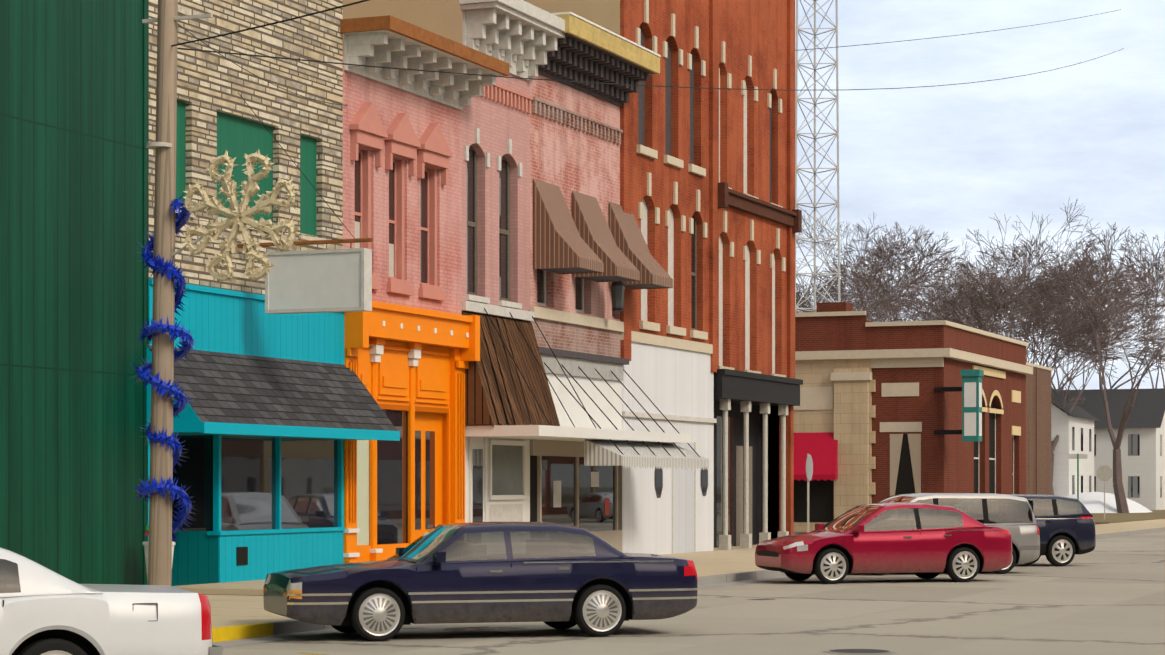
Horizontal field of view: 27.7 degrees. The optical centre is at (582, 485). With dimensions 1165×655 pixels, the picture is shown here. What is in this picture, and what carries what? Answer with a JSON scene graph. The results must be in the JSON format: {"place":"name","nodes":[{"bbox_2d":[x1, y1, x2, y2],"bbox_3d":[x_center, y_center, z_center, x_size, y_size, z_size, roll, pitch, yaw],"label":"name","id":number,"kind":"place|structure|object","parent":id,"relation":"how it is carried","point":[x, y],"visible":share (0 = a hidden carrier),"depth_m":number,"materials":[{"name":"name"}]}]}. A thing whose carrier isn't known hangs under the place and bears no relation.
{"place":"outdoors","nodes":[
{"label":"outdoors","id":0,"kind":"place"},
{"bbox_2d":[173,519,1164,627],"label":"sidewalk","id":1,"kind":"structure","parent":0,"point":[237,603],"depth_m":38.51,"materials":[{"name":"beige concrete"}]},
{"bbox_2d":[0,0,148,584],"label":"green building","id":2,"kind":"structure","parent":1,"relation":"on","point":[74,158],"depth_m":35.75,"materials":[{"name":"green metal"}]},
{"bbox_2d":[143,524,174,581],"bbox_3d":[-6.588,1.067,36.816,0.495,1.105,0.520,0,0,22],"label":"planter","id":3,"kind":"object","parent":1,"relation":"on","point":[146,545],"visible":0.17,"depth_m":36.71,"materials":[{"name":"white paint"}]},
{"bbox_2d":[142,0,212,585],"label":"utility pole","id":4,"kind":"object","parent":1,"relation":"on","point":[163,145],"visible":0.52,"depth_m":29.47,"materials":[{"name":"brown wood"}]},
{"bbox_2d":[132,194,197,541],"bbox_3d":[-5.202,-1.412,29.599,0.890,4.458,0.919,0,0,22],"label":"tinsel garland","id":5,"kind":"object","parent":4,"relation":"attached to","point":[144,489],"visible":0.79,"depth_m":29.45},
{"bbox_2d":[171,149,298,284],"bbox_3d":[-4.354,-3.305,29.199,1.975,1.694,0.253,0,0,22],"label":"snowflake decoration","id":6,"kind":"object","parent":4,"relation":"attached to","point":[241,218],"visible":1,"depth_m":29.11,"materials":[{"name":"gold metal"}]},
{"bbox_2d":[171,0,1123,105],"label":"overhead wires","id":7,"kind":"object","parent":4,"relation":"hanging from","point":[218,52],"visible":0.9,"depth_m":37.02,"materials":[{"name":"black rubber"}]},
{"bbox_2d":[147,0,399,585],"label":"building","id":8,"kind":"structure","parent":1,"relation":"on","point":[276,414],"depth_m":40.67,"materials":[{"name":"beige brick"}]},
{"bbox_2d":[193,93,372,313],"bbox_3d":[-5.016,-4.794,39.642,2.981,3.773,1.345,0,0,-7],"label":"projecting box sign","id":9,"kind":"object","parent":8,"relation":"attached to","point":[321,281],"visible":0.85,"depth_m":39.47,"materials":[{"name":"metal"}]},
{"bbox_2d":[340,15,508,562],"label":"building","id":10,"kind":"structure","parent":1,"relation":"on","point":[411,344],"depth_m":46.04,"materials":[{"name":"paint"}]},
{"bbox_2d":[459,0,564,522],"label":"building","id":11,"kind":"structure","parent":1,"relation":"on","point":[520,37],"depth_m":49.91,"materials":[{"name":"paint"}]},
{"bbox_2d":[343,0,802,554],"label":"red brick block","id":12,"kind":"structure","parent":1,"relation":"on","point":[707,198],"depth_m":62.60,"materials":[{"name":"brick"}]},
{"bbox_2d":[530,12,672,551],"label":"building","id":13,"kind":"structure","parent":1,"relation":"on","point":[591,258],"depth_m":53.90,"materials":[{"name":"pink brick"}]},
{"bbox_2d":[465,307,708,469],"bbox_3d":[0.273,-2.097,52.346,2.103,3.458,9.237,0,0,22],"label":"shop canopy","id":14,"kind":"object","parent":13,"relation":"attached to","point":[617,447],"visible":0.9,"depth_m":51.74,"materials":[{"name":"white metal"}]},
{"bbox_2d":[806,454,812,531],"bbox_3d":[5.570,0.462,58.320,0.056,2.514,0.600,0,0,22],"label":"road sign","id":15,"kind":"object","parent":1,"relation":"on","point":[809,467],"visible":0.9,"depth_m":58.30,"materials":[{"name":"metal"}]},
{"bbox_2d":[212,527,1164,646],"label":"kerb","id":16,"kind":"structure","parent":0,"point":[288,629],"depth_m":30.10,"materials":[{"name":"yellow concrete"}]},
{"bbox_2d":[222,531,1164,654],"bbox_3d":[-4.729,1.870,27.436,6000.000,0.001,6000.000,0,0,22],"label":"ground","id":17,"kind":"structure","parent":0,"point":[1105,596],"depth_m":32.15,"materials":[{"name":"grey asphalt"}]},
{"bbox_2d":[0,547,222,654],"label":"car","id":18,"kind":"object","parent":17,"relation":"on","point":[44,610],"visible":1,"depth_m":18.74,"materials":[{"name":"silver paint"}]},
{"bbox_2d":[263,522,697,640],"bbox_3d":[-1.279,1.160,29.695,5.200,1.420,2.138,0,0,-18],"label":"dark blue sedan","id":19,"kind":"object","parent":17,"relation":"on","point":[556,576],"visible":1,"depth_m":28.93,"materials":[{"name":"paint"}]},
{"bbox_2d":[448,571,1015,630],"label":"oil stains","id":20,"kind":"object","parent":17,"relation":"on","point":[522,627],"visible":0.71,"depth_m":30.97,"materials":[{"name":"grey liquid"}]},
{"bbox_2d":[795,0,839,312],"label":"radio tower","id":21,"kind":"structure","parent":17,"relation":"on","point":[836,134],"depth_m":135.23,"materials":[{"name":"metal"}]},
{"bbox_2d":[823,649,896,653],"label":"manhole cover","id":22,"kind":"object","parent":17,"relation":"on","point":[863,651],"visible":1,"depth_m":26.60,"materials":[{"name":"metal"}]},
{"bbox_2d":[755,502,1011,583],"bbox_3d":[5.884,1.095,46.269,4.870,1.550,2.098,0,0,-18],"label":"car","id":23,"kind":"object","parent":17,"relation":"on","point":[925,541],"visible":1,"depth_m":45.55,"materials":[{"name":"paint"}]},
{"bbox_2d":[794,302,1032,531],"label":"bank building","id":24,"kind":"structure","parent":17,"relation":"on","point":[883,410],"depth_m":87.86,"materials":[{"name":"brick"}]},
{"bbox_2d":[870,493,1039,574],"bbox_3d":[7.302,1.010,50.577,4.780,1.720,2.086,0,0,-18],"label":"silver minivan","id":25,"kind":"object","parent":17,"relation":"on","point":[1014,516],"visible":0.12,"depth_m":50.27,"materials":[{"name":"paint"}]},
{"bbox_2d":[1026,362,1052,494],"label":"brown brick building","id":26,"kind":"structure","parent":17,"relation":"on","point":[1038,430],"depth_m":104.69,"materials":[{"name":"brick"}]},
{"bbox_2d":[1006,494,1095,565],"bbox_3d":[9.605,1.030,55.281,4.570,1.680,2.102,0,0,-18],"label":"minivan","id":27,"kind":"object","parent":17,"relation":"on","point":[1066,527],"visible":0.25,"depth_m":54.89,"materials":[{"name":"paint"}]},
{"bbox_2d":[795,0,1164,389],"label":"sky","id":28,"kind":"structure","parent":0,"point":[948,158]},
{"bbox_2d":[1091,510,1164,524],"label":"yard ground","id":29,"kind":"structure","parent":0,"point":[1123,517],"depth_m":124.94,"materials":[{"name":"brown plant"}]},
{"bbox_2d":[796,221,961,321],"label":"tree","id":30,"kind":"object","parent":29,"relation":"on","point":[879,254],"visible":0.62,"depth_m":145.96,"materials":[{"name":"brown plant"}]},
{"bbox_2d":[796,273,972,324],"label":"tree","id":31,"kind":"object","parent":29,"relation":"on","point":[886,309],"visible":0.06,"depth_m":220.92,"materials":[{"name":"brown plant"}]},
{"bbox_2d":[796,210,1029,347],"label":"tree","id":32,"kind":"object","parent":29,"relation":"on","point":[878,238],"visible":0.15,"depth_m":264.01,"materials":[{"name":"brown plant"}]},
{"bbox_2d":[797,245,1036,341],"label":"tree","id":33,"kind":"object","parent":29,"relation":"on","point":[849,287],"visible":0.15,"depth_m":180.46,"materials":[{"name":"brown plant"}]},
{"bbox_2d":[844,249,1120,380],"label":"tree","id":34,"kind":"object","parent":29,"relation":"on","point":[1080,331],"visible":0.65,"depth_m":151.17,"materials":[{"name":"brown plant"}]},
{"bbox_2d":[912,258,1057,362],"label":"tree","id":35,"kind":"object","parent":29,"relation":"on","point":[1013,274],"visible":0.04,"depth_m":253.28,"materials":[{"name":"brown plant"}]},
{"bbox_2d":[845,239,1136,372],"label":"tree","id":36,"kind":"object","parent":29,"relation":"on","point":[947,278],"visible":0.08,"depth_m":230.24,"materials":[{"name":"brown plant"}]},
{"bbox_2d":[888,213,1164,391],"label":"tree","id":37,"kind":"object","parent":29,"relation":"on","point":[1145,331],"visible":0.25,"depth_m":164.81,"materials":[{"name":"brown plant"}]},
{"bbox_2d":[937,270,1132,494],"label":"tree","id":38,"kind":"object","parent":29,"relation":"on","point":[1066,397],"visible":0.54,"depth_m":152.61,"materials":[{"name":"brown plant"}]},
{"bbox_2d":[955,197,1164,388],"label":"tree","id":39,"kind":"object","parent":29,"relation":"on","point":[1160,355],"visible":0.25,"depth_m":182.49,"materials":[{"name":"brown plant"}]},
{"bbox_2d":[966,235,1164,388],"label":"tree","id":40,"kind":"object","parent":29,"relation":"on","point":[1043,293],"visible":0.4,"depth_m":173.42,"materials":[{"name":"brown plant"}]},
{"bbox_2d":[983,242,1164,389],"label":"tree","id":41,"kind":"object","parent":29,"relation":"on","point":[1156,259],"visible":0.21,"depth_m":187.44,"materials":[{"name":"brown plant"}]},
{"bbox_2d":[1051,388,1099,496],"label":"white house","id":42,"kind":"structure","parent":29,"relation":"on","point":[1074,430],"depth_m":152.09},
{"bbox_2d":[1068,454,1087,499],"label":"street sign","id":43,"kind":"object","parent":29,"relation":"on","point":[1077,456],"visible":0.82,"depth_m":112.14,"materials":[{"name":"green metal"}]},
{"bbox_2d":[1041,222,1164,512],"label":"tree","id":44,"kind":"object","parent":29,"relation":"on","point":[1120,500],"visible":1,"depth_m":145.19,"materials":[{"name":"brown plant"}]},
{"bbox_2d":[1097,465,1111,518],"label":"road sign","id":45,"kind":"object","parent":29,"relation":"on","point":[1104,473],"visible":0.84,"depth_m":118.24,"materials":[{"name":"metal"}]},
{"bbox_2d":[1065,492,1151,512],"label":"snow pile","id":46,"kind":"object","parent":29,"relation":"on","point":[1092,502],"visible":0.67,"depth_m":147.26,"materials":[{"name":"white snow"}]},
{"bbox_2d":[1056,388,1164,509],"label":"white house","id":47,"kind":"structure","parent":29,"relation":"on","point":[1142,447],"depth_m":164.06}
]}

